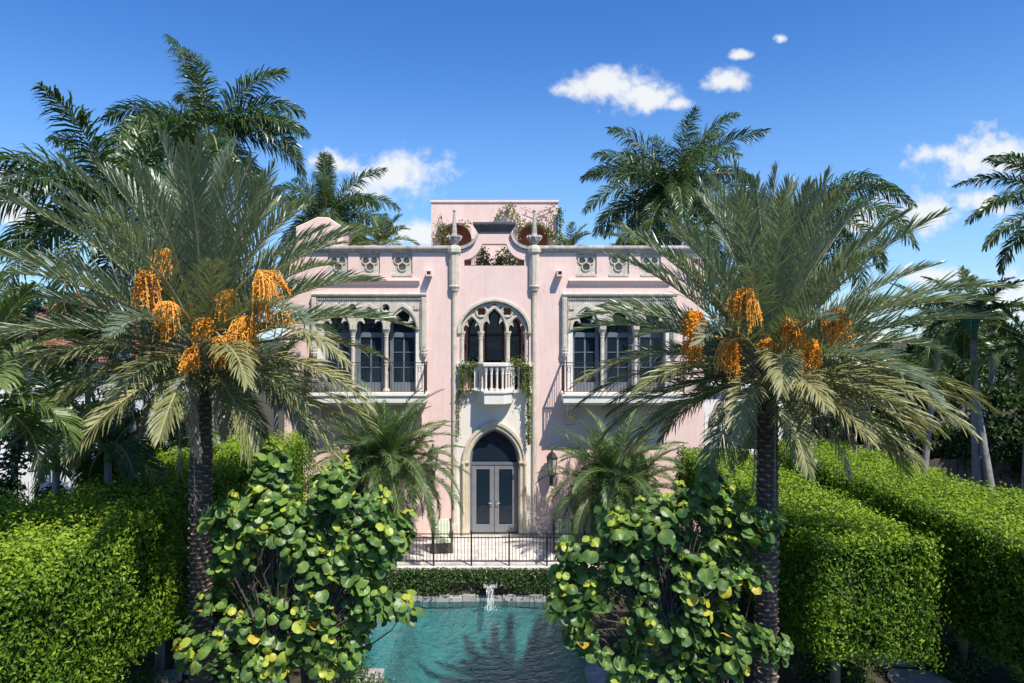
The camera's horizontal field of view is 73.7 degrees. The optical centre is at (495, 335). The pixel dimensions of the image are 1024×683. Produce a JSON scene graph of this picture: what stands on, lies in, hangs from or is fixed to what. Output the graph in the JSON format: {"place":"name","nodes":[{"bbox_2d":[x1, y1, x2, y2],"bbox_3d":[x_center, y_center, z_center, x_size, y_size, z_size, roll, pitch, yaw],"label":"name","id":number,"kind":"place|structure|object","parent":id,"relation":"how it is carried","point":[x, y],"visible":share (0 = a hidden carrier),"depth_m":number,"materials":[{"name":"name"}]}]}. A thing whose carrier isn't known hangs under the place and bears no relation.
{"place":"outdoors","nodes":[
{"label":"outdoors","id":0,"kind":"place"},
{"bbox_2d":[0,291,188,481],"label":"neighbour house","id":1,"kind":"structure","parent":0,"point":[2,391],"depth_m":33.00,"materials":[{"name":"white paint"}]},
{"bbox_2d":[18,415,36,453],"bbox_3d":[-22.800,4.800,33.140,1.200,2.000,0.080,0,0,0],"label":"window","id":2,"kind":"structure","parent":1,"relation":"in","point":[31,415],"depth_m":33.15,"materials":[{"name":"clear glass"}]},
{"bbox_2d":[173,647,218,674],"bbox_3d":[-6.557,7.018,14.894,0.535,0.165,1.182,0,0,6],"label":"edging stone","id":3,"kind":"object","parent":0,"point":[176,663],"visible":0.15,"depth_m":14.40,"materials":[{"name":"grey stone"}]},
{"bbox_2d":[362,622,397,666],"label":"shelf water","id":4,"kind":"structure","parent":0,"point":[381,644],"depth_m":17.58,"materials":[{"name":"teal liquid"}]},
{"bbox_2d":[253,534,697,565],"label":"terrace","id":5,"kind":"structure","parent":0,"point":[484,550],"depth_m":22.05,"materials":[{"name":"beige stone"}]},
{"bbox_2d":[18,452,114,504],"bbox_3d":[-12.100,5.440,22.840,7.800,3.120,0.080,0,0,0],"label":"garden fence","id":6,"kind":"object","parent":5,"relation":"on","point":[30,481],"visible":0.01,"depth_m":22.80,"materials":[{"name":"white"}]},
{"bbox_2d":[228,330,330,439],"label":"understory palm","id":7,"kind":"object","parent":5,"relation":"on","point":[287,348],"visible":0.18,"depth_m":22.93,"materials":[{"name":"green plant"}]},
{"bbox_2d":[302,375,472,533],"bbox_3d":[-3.422,4.118,21.427,5.347,5.788,5.256,0,0,0],"label":"pygmy date palm","id":8,"kind":"object","parent":5,"relation":"on","point":[387,445],"visible":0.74,"depth_m":20.98,"materials":[{"name":"green plant"}]},
{"bbox_2d":[431,518,452,553],"bbox_3d":[-1.753,6.510,22.210,0.690,0.980,0.640,0,0,-9],"label":"patio chair","id":9,"kind":"object","parent":5,"relation":"on","point":[443,525],"visible":0.69,"depth_m":22.23,"materials":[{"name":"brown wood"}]},
{"bbox_2d":[282,530,660,565],"bbox_3d":[-0.750,6.450,20.780,11.570,1.100,0.070,0,0,0],"label":"pool fence","id":10,"kind":"object","parent":5,"relation":"on","point":[509,537],"visible":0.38,"depth_m":20.77,"materials":[{"name":"black metal"}]},
{"bbox_2d":[284,200,703,535],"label":"pink mansion","id":11,"kind":"structure","parent":5,"relation":"on","point":[454,303],"depth_m":24.00,"materials":[{"name":"paint"}]},
{"bbox_2d":[333,213,378,245],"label":"roof palm","id":12,"kind":"object","parent":11,"relation":"on","point":[360,221],"visible":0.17,"depth_m":28.34,"materials":[{"name":"green plant"}]},
{"bbox_2d":[347,212,420,245],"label":"roof palm","id":13,"kind":"object","parent":11,"relation":"on","point":[383,237],"visible":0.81,"depth_m":26.96,"materials":[{"name":"green plant"}]},
{"bbox_2d":[428,443,437,479],"bbox_3d":[-2.193,4.406,23.736,0.376,1.350,0.545,0,0,0],"label":"wall lantern","id":14,"kind":"object","parent":11,"relation":"attached to","point":[433,471],"depth_m":23.59,"materials":[{"name":"black metal"}]},
{"bbox_2d":[432,216,470,245],"bbox_3d":[-1.813,-4.281,27.975,1.756,1.588,0.310,0,0,0],"label":"climbing vine","id":15,"kind":"object","parent":11,"relation":"attached to","point":[442,231],"visible":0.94,"depth_m":28.02,"materials":[{"name":"green plant"}]},
{"bbox_2d":[455,390,467,436],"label":"climbing vine","id":16,"kind":"object","parent":11,"relation":"attached to","point":[458,418],"visible":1,"depth_m":23.86,"materials":[{"name":"green plant"}]},
{"bbox_2d":[456,357,482,393],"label":"climbing vine","id":17,"kind":"object","parent":11,"relation":"attached to","point":[464,368],"visible":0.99,"depth_m":23.74,"materials":[{"name":"green plant"}]},
{"bbox_2d":[468,319,479,387],"bbox_3d":[-0.780,0.610,25.370,0.540,2.660,0.080,0,0,0],"label":"arched window","id":18,"kind":"structure","parent":11,"relation":"in","point":[473,341],"depth_m":25.36,"materials":[{"name":"black glass"}]},
{"bbox_2d":[477,246,490,264],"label":"roof plant","id":19,"kind":"object","parent":11,"relation":"on","point":[483,255],"visible":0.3,"depth_m":24.90,"materials":[{"name":"green plant"}]},
{"bbox_2d":[470,429,518,532],"bbox_3d":[-0.060,5.140,24.233,1.730,3.720,0.174,0,0,0],"label":"entrance door","id":20,"kind":"structure","parent":11,"relation":"in","point":[493,445],"depth_m":24.26,"materials":[{"name":"wood"}]},
{"bbox_2d":[485,309,503,387],"bbox_3d":[-0.060,0.445,25.370,0.720,2.990,0.080,0,0,0],"label":"arched window","id":21,"kind":"structure","parent":11,"relation":"in","point":[494,332],"depth_m":25.36,"materials":[{"name":"black glass"}]},
{"bbox_2d":[490,245,519,264],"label":"roof plant","id":22,"kind":"object","parent":11,"relation":"on","point":[499,260],"visible":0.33,"depth_m":25.03,"materials":[{"name":"green plant"}]},
{"bbox_2d":[509,319,520,387],"bbox_3d":[0.660,0.610,25.370,0.540,2.660,0.080,0,0,0],"label":"arched window","id":23,"kind":"structure","parent":11,"relation":"in","point":[515,337],"depth_m":25.36,"materials":[{"name":"black glass"}]},
{"bbox_2d":[502,354,532,444],"bbox_3d":[0.762,2.222,23.669,1.090,3.166,0.347,0,0,0],"label":"climbing vine","id":24,"kind":"object","parent":11,"relation":"attached to","point":[528,396],"visible":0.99,"depth_m":23.75,"materials":[{"name":"green plant"}]},
{"bbox_2d":[494,201,557,245],"bbox_3d":[1.254,-4.595,27.960,2.706,1.875,0.374,0,0,0],"label":"climbing vine","id":25,"kind":"object","parent":11,"relation":"attached to","point":[530,224],"visible":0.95,"depth_m":28.03,"materials":[{"name":"green plant"}]},
{"bbox_2d":[546,449,557,484],"bbox_3d":[1.943,4.572,23.736,0.376,1.350,0.545,0,0,0],"label":"wall lantern","id":26,"kind":"object","parent":11,"relation":"attached to","point":[551,457],"depth_m":23.58,"materials":[{"name":"black metal"}]},
{"bbox_2d":[555,207,574,245],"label":"climbing vine","id":27,"kind":"object","parent":11,"relation":"attached to","point":[559,211],"visible":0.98,"depth_m":28.01,"materials":[{"name":"green plant"}]},
{"bbox_2d":[558,221,591,245],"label":"roof palm","id":28,"kind":"object","parent":11,"relation":"on","point":[574,238],"visible":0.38,"depth_m":32.63,"materials":[{"name":"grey plant"}]},
{"bbox_2d":[602,217,676,245],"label":"roof palm","id":29,"kind":"object","parent":11,"relation":"on","point":[636,241],"visible":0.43,"depth_m":26.80,"materials":[{"name":"green plant"}]},
{"bbox_2d":[553,519,573,553],"bbox_3d":[2.191,6.510,22.210,0.690,0.980,0.640,0,0,6],"label":"patio chair","id":30,"kind":"object","parent":5,"relation":"on","point":[557,525],"visible":0.46,"depth_m":22.32,"materials":[{"name":"grey wood"}]},
{"bbox_2d":[535,402,701,543],"bbox_3d":[3.904,4.579,21.764,5.314,4.865,5.070,0,0,0],"label":"pygmy date palm","id":31,"kind":"object","parent":5,"relation":"on","point":[633,477],"visible":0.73,"depth_m":21.35,"materials":[{"name":"green plant"}]},
{"bbox_2d":[383,600,585,682],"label":"pool water","id":32,"kind":"structure","parent":0,"point":[484,644],"depth_m":17.58,"materials":[{"name":"teal liquid"}]},
{"bbox_2d":[484,582,499,610],"bbox_3d":[-0.212,7.679,19.999,0.801,0.558,1.282,0,0,-16],"label":"water spout","id":33,"kind":"object","parent":32,"relation":"on","point":[494,585],"visible":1,"depth_m":20.24,"materials":[{"name":"liquid"}]},
{"bbox_2d":[0,0,1023,657],"label":"sky","id":34,"kind":"structure","parent":0,"point":[457,99],"materials":[{"name":"blue"}]},
{"bbox_2d":[20,341,1023,682],"bbox_3d":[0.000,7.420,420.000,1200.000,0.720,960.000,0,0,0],"label":"ground","id":35,"kind":"structure","parent":0,"point":[996,673],"depth_m":16.13,"materials":[{"name":"grey stone"}]},
{"bbox_2d":[0,399,35,505],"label":"broadleaf tree","id":36,"kind":"object","parent":35,"relation":"on","point":[7,484],"visible":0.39,"depth_m":17.10,"materials":[{"name":"green plant"}]},
{"bbox_2d":[0,279,43,313],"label":"broadleaf tree","id":37,"kind":"object","parent":35,"relation":"on","point":[32,289],"visible":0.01,"depth_m":44.51,"materials":[{"name":"green plant"}]},
{"bbox_2d":[0,281,87,486],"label":"understory palm","id":38,"kind":"object","parent":35,"relation":"on","point":[9,380],"visible":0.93,"depth_m":10.50,"materials":[{"name":"green plant"}]},
{"bbox_2d":[0,281,97,489],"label":"understory palm","id":39,"kind":"object","parent":35,"relation":"on","point":[31,314],"visible":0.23,"depth_m":17.43,"materials":[{"name":"green plant"}]},
{"bbox_2d":[0,340,140,497],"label":"understory palm","id":40,"kind":"object","parent":35,"relation":"on","point":[51,374],"visible":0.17,"depth_m":15.02,"materials":[{"name":"green plant"}]},
{"bbox_2d":[4,286,165,460],"bbox_3d":[-11.395,2.564,18.916,4.590,8.992,4.036,0,0,35],"label":"understory palm","id":41,"kind":"object","parent":35,"relation":"on","point":[88,398],"visible":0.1,"depth_m":18.56,"materials":[{"name":"green plant"}]},
{"bbox_2d":[0,486,184,682],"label":"trimmed hedge","id":42,"kind":"object","parent":35,"relation":"on","point":[83,587],"visible":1,"depth_m":10.48,"materials":[{"name":"green plant"}]},
{"bbox_2d":[31,399,176,502],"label":"broadleaf tree","id":43,"kind":"object","parent":35,"relation":"on","point":[47,489],"visible":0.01,"depth_m":18.41,"materials":[{"name":"green plant"}]},
{"bbox_2d":[28,387,188,500],"bbox_3d":[-8.102,3.949,14.604,3.156,6.222,3.148,0,0,-39],"label":"understory palm","id":44,"kind":"object","parent":35,"relation":"on","point":[115,432],"visible":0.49,"depth_m":14.47,"materials":[{"name":"green plant"}]},
{"bbox_2d":[0,81,248,481],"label":"royal palm","id":45,"kind":"object","parent":35,"relation":"on","point":[38,228],"visible":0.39,"depth_m":15.91,"materials":[{"name":"green plant"}]},
{"bbox_2d":[116,662,179,682],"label":"shrub","id":46,"kind":"object","parent":35,"relation":"on","point":[140,679],"visible":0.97,"depth_m":13.44,"materials":[{"name":"green plant"}]},
{"bbox_2d":[147,669,181,682],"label":"edging stone","id":47,"kind":"object","parent":35,"relation":"on","point":[172,675],"visible":0.63,"depth_m":13.89,"materials":[{"name":"grey stone"}]},
{"bbox_2d":[41,429,318,674],"bbox_3d":[-7.397,4.862,17.077,4.429,4.403,8.501,0,0,0],"label":"trimmed hedge","id":48,"kind":"object","parent":35,"relation":"on","point":[228,475],"visible":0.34,"depth_m":15.26,"materials":[{"name":"green plant"}]},
{"bbox_2d":[138,389,232,470],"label":"understory palm","id":49,"kind":"object","parent":35,"relation":"on","point":[187,443],"visible":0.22,"depth_m":18.01,"materials":[{"name":"green plant"}]},
{"bbox_2d":[166,599,229,645],"bbox_3d":[-7.677,6.677,16.827,2.221,0.928,2.618,0,0,0],"label":"shrub","id":50,"kind":"object","parent":35,"relation":"on","point":[214,618],"visible":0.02,"depth_m":16.41,"materials":[{"name":"green plant"}]},
{"bbox_2d":[98,34,311,429],"bbox_3d":[-9.209,-1.368,21.226,6.796,16.855,6.162,0,0,0],"label":"royal palm","id":51,"kind":"object","parent":35,"relation":"on","point":[230,125],"visible":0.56,"depth_m":21.14,"materials":[{"name":"green plant"}]},
{"bbox_2d":[0,120,419,682],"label":"date palm","id":52,"kind":"object","parent":35,"relation":"on","point":[196,281],"visible":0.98,"depth_m":11.27,"materials":[{"name":"green plant"}]},
{"bbox_2d":[211,618,235,639],"bbox_3d":[-6.353,7.018,16.229,0.501,0.165,1.169,0,0,6],"label":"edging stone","id":53,"kind":"object","parent":35,"relation":"on","point":[227,630],"visible":0.07,"depth_m":16.12,"materials":[{"name":"grey stone"}]},
{"bbox_2d":[212,573,268,609],"bbox_3d":[-7.021,6.582,18.609,2.481,1.115,2.084,0,0,0],"label":"shrub","id":54,"kind":"object","parent":35,"relation":"on","point":[234,596],"visible":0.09,"depth_m":17.96,"materials":[{"name":"green plant"}]},
{"bbox_2d":[171,442,423,682],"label":"sea grape","id":55,"kind":"object","parent":35,"relation":"on","point":[317,560],"visible":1,"depth_m":10.71,"materials":[{"name":"green plant"}]},
{"bbox_2d":[268,151,400,257],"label":"royal palm","id":56,"kind":"object","parent":35,"relation":"on","point":[324,198],"visible":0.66,"depth_m":33.74,"materials":[{"name":"green plant"}]},
{"bbox_2d":[317,652,376,682],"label":"shrub","id":57,"kind":"object","parent":35,"relation":"on","point":[357,676],"visible":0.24,"depth_m":15.11,"materials":[{"name":"green plant"}]},
{"bbox_2d":[352,668,383,682],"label":"coping stone","id":58,"kind":"object","parent":35,"relation":"on","point":[377,670],"visible":0.57,"depth_m":15.63,"materials":[{"name":"white stone"}]},
{"bbox_2d":[357,672,395,682],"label":"shrub","id":59,"kind":"object","parent":35,"relation":"on","point":[378,679],"visible":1,"depth_m":14.07,"materials":[{"name":"green plant"}]},
{"bbox_2d":[279,566,660,606],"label":"retaining wall","id":60,"kind":"structure","parent":35,"relation":"on","point":[421,599],"depth_m":20.45,"materials":[{"name":"grey stone"}]},
{"bbox_2d":[279,567,669,598],"bbox_3d":[-0.455,7.332,20.183,12.586,0.842,0.843,0,0,0],"label":"climbing ivy","id":61,"kind":"object","parent":60,"relation":"attached to","point":[523,578],"visible":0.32,"depth_m":20.42,"materials":[{"name":"green plant"}]},
{"bbox_2d":[384,595,590,682],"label":"pool basin","id":62,"kind":"object","parent":35,"relation":"in","point":[458,649],"visible":0.59,"depth_m":19.80,"materials":[{"name":"teal tile"}]},
{"bbox_2d":[361,622,400,672],"bbox_3d":[-2.986,8.280,17.575,0.668,0.440,3.250,0,0,0],"label":"pool shelf","id":63,"kind":"object","parent":62,"relation":"attached to","point":[384,662],"visible":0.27,"depth_m":17.77,"materials":[{"name":"teal tile"}]},
{"bbox_2d":[584,619,601,665],"bbox_3d":[2.425,7.970,18.250,0.350,0.460,4.500,0,0,0],"label":"coping stone","id":64,"kind":"object","parent":62,"relation":"on","point":[595,663],"visible":0.1,"depth_m":16.22,"materials":[{"name":"grey stone"}]},
{"bbox_2d":[585,666,608,682],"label":"coping stone","id":65,"kind":"object","parent":62,"relation":"on","point":[595,674],"visible":0.67,"depth_m":15.64,"materials":[{"name":"stone"}]},
{"bbox_2d":[542,464,793,682],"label":"sea grape","id":66,"kind":"object","parent":35,"relation":"on","point":[631,564],"visible":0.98,"depth_m":10.82,"materials":[{"name":"green plant"}]},
{"bbox_2d":[579,106,771,446],"bbox_3d":[7.675,-1.203,28.754,7.239,16.538,7.876,0,0,43],"label":"royal palm","id":67,"kind":"object","parent":35,"relation":"on","point":[674,192],"visible":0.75,"depth_m":28.36,"materials":[{"name":"green plant"}]},
{"bbox_2d":[656,568,754,619],"bbox_3d":[5.461,6.458,18.166,2.927,1.363,2.988,0,0,0],"label":"shrub","id":68,"kind":"object","parent":35,"relation":"on","point":[740,601],"visible":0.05,"depth_m":17.51,"materials":[{"name":"green plant"}]},
{"bbox_2d":[704,324,746,376],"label":"broadleaf tree","id":69,"kind":"object","parent":35,"relation":"on","point":[710,346],"depth_m":43.29,"materials":[{"name":"green plant"}]},
{"bbox_2d":[704,379,810,454],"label":"white garden wall","id":70,"kind":"structure","parent":35,"relation":"on","point":[708,407],"depth_m":36.00,"materials":[{"name":"white paint"}]},
{"bbox_2d":[740,415,756,448],"bbox_3d":[13.500,5.000,36.165,1.396,2.000,0.030,0,0,0],"label":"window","id":71,"kind":"structure","parent":70,"relation":"in","point":[752,415],"depth_m":36.15,"materials":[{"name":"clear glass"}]},
{"bbox_2d":[566,158,1023,682],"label":"date palm","id":72,"kind":"object","parent":35,"relation":"on","point":[766,313],"visible":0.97,"depth_m":11.37,"materials":[{"name":"green plant"}]},
{"bbox_2d":[700,168,919,440],"bbox_3d":[11.763,0.530,25.541,8.002,13.070,7.408,0,0,0],"label":"royal palm","id":73,"kind":"object","parent":35,"relation":"on","point":[871,184],"visible":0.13,"depth_m":24.64,"materials":[{"name":"green plant"}]},
{"bbox_2d":[671,443,951,682],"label":"trimmed hedge","id":74,"kind":"object","parent":35,"relation":"on","point":[850,581],"visible":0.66,"depth_m":12.46,"materials":[{"name":"green plant"}]},
{"bbox_2d":[779,382,884,458],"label":"broadleaf tree","id":75,"kind":"object","parent":35,"relation":"on","point":[817,426],"visible":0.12,"depth_m":28.13,"materials":[{"name":"green plant"}]},
{"bbox_2d":[790,641,874,682],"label":"shrub","id":76,"kind":"object","parent":35,"relation":"on","point":[852,667],"visible":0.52,"depth_m":13.93,"materials":[{"name":"green plant"}]},
{"bbox_2d":[812,307,881,438],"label":"broadleaf tree","id":77,"kind":"object","parent":35,"relation":"on","point":[868,322],"visible":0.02,"depth_m":40.98,"materials":[{"name":"green plant"}]},
{"bbox_2d":[824,329,934,457],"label":"slender palm","id":78,"kind":"object","parent":35,"relation":"on","point":[865,446],"visible":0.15,"depth_m":24.35,"materials":[{"name":"green plant"}]},
{"bbox_2d":[853,643,925,667],"bbox_3d":[8.696,7.058,15.136,1.283,0.165,1.245,0,0,5],"label":"stepping stone","id":79,"kind":"object","parent":35,"relation":"on","point":[905,665],"visible":0.15,"depth_m":14.57,"materials":[{"name":"grey stone"}]},
{"bbox_2d":[756,436,1023,682],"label":"trimmed hedge","id":80,"kind":"object","parent":35,"relation":"on","point":[982,538],"visible":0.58,"depth_m":14.12,"materials":[{"name":"green plant"}]},
{"bbox_2d":[849,354,970,459],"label":"broadleaf tree","id":81,"kind":"object","parent":35,"relation":"on","point":[936,437],"visible":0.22,"depth_m":27.96,"materials":[{"name":"green plant"}]},
{"bbox_2d":[863,321,959,415],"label":"broadleaf tree","id":82,"kind":"object","parent":35,"relation":"on","point":[912,350],"visible":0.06,"depth_m":44.03,"materials":[{"name":"green plant"}]},
{"bbox_2d":[887,668,951,682],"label":"stepping stone","id":83,"kind":"object","parent":35,"relation":"on","point":[903,676],"visible":0.96,"depth_m":13.95,"materials":[{"name":"grey stone"}]},
{"bbox_2d":[874,459,1020,501],"bbox_3d":[20.600,5.890,26.050,19.200,2.420,0.100,0,0,0],"label":"dark fence","id":84,"kind":"object","parent":35,"relation":"on","point":[952,466],"visible":0.12,"depth_m":26.01,"materials":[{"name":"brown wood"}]},
{"bbox_2d":[902,635,994,682],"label":"shrub","id":85,"kind":"object","parent":35,"relation":"on","point":[955,658],"visible":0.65,"depth_m":14.27,"materials":[{"name":"green plant"}]},
{"bbox_2d":[875,277,1021,469],"bbox_3d":[16.856,2.414,26.154,4.241,9.299,4.399,0,0,0],"label":"slender palm","id":86,"kind":"object","parent":35,"relation":"on","point":[925,356],"visible":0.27,"depth_m":25.86,"materials":[{"name":"green plant"}]},
{"bbox_2d":[906,265,1023,497],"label":"slender palm","id":87,"kind":"object","parent":35,"relation":"on","point":[970,328],"visible":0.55,"depth_m":22.41,"materials":[{"name":"green plant"}]},
{"bbox_2d":[915,309,1016,418],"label":"broadleaf tree","id":88,"kind":"object","parent":35,"relation":"on","point":[996,344],"visible":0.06,"depth_m":57.56,"materials":[{"name":"green plant"}]},
{"bbox_2d":[932,320,1016,414],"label":"broadleaf tree","id":89,"kind":"object","parent":35,"relation":"on","point":[959,372],"visible":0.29,"depth_m":46.77,"materials":[{"name":"green plant"}]},
{"bbox_2d":[934,346,1023,483],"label":"broadleaf tree","id":90,"kind":"object","parent":35,"relation":"on","point":[1008,431],"visible":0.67,"depth_m":25.62,"materials":[{"name":"green plant"}]},
{"bbox_2d":[969,377,995,494],"bbox_3d":[15.954,4.194,22.180,0.276,5.773,1.131,0,0,-28],"label":"leaning trunk","id":91,"kind":"object","parent":35,"relation":"on","point":[985,456],"visible":0.48,"depth_m":22.19,"materials":[{"name":"grey plant"}]},
{"bbox_2d":[948,297,1023,457],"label":"slender palm","id":92,"kind":"object","parent":35,"relation":"on","point":[991,364],"visible":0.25,"depth_m":29.90,"materials":[{"name":"green plant"}]},
{"bbox_2d":[951,151,1023,275],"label":"royal palm","id":93,"kind":"object","parent":35,"relation":"on","point":[999,201],"visible":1,"depth_m":19.51,"materials":[{"name":"green plant"}]},
{"bbox_2d":[960,291,1023,498],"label":"slender palm","id":94,"kind":"object","parent":35,"relation":"on","point":[1008,326],"visible":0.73,"depth_m":21.77,"materials":[{"name":"green plant"}]}
]}

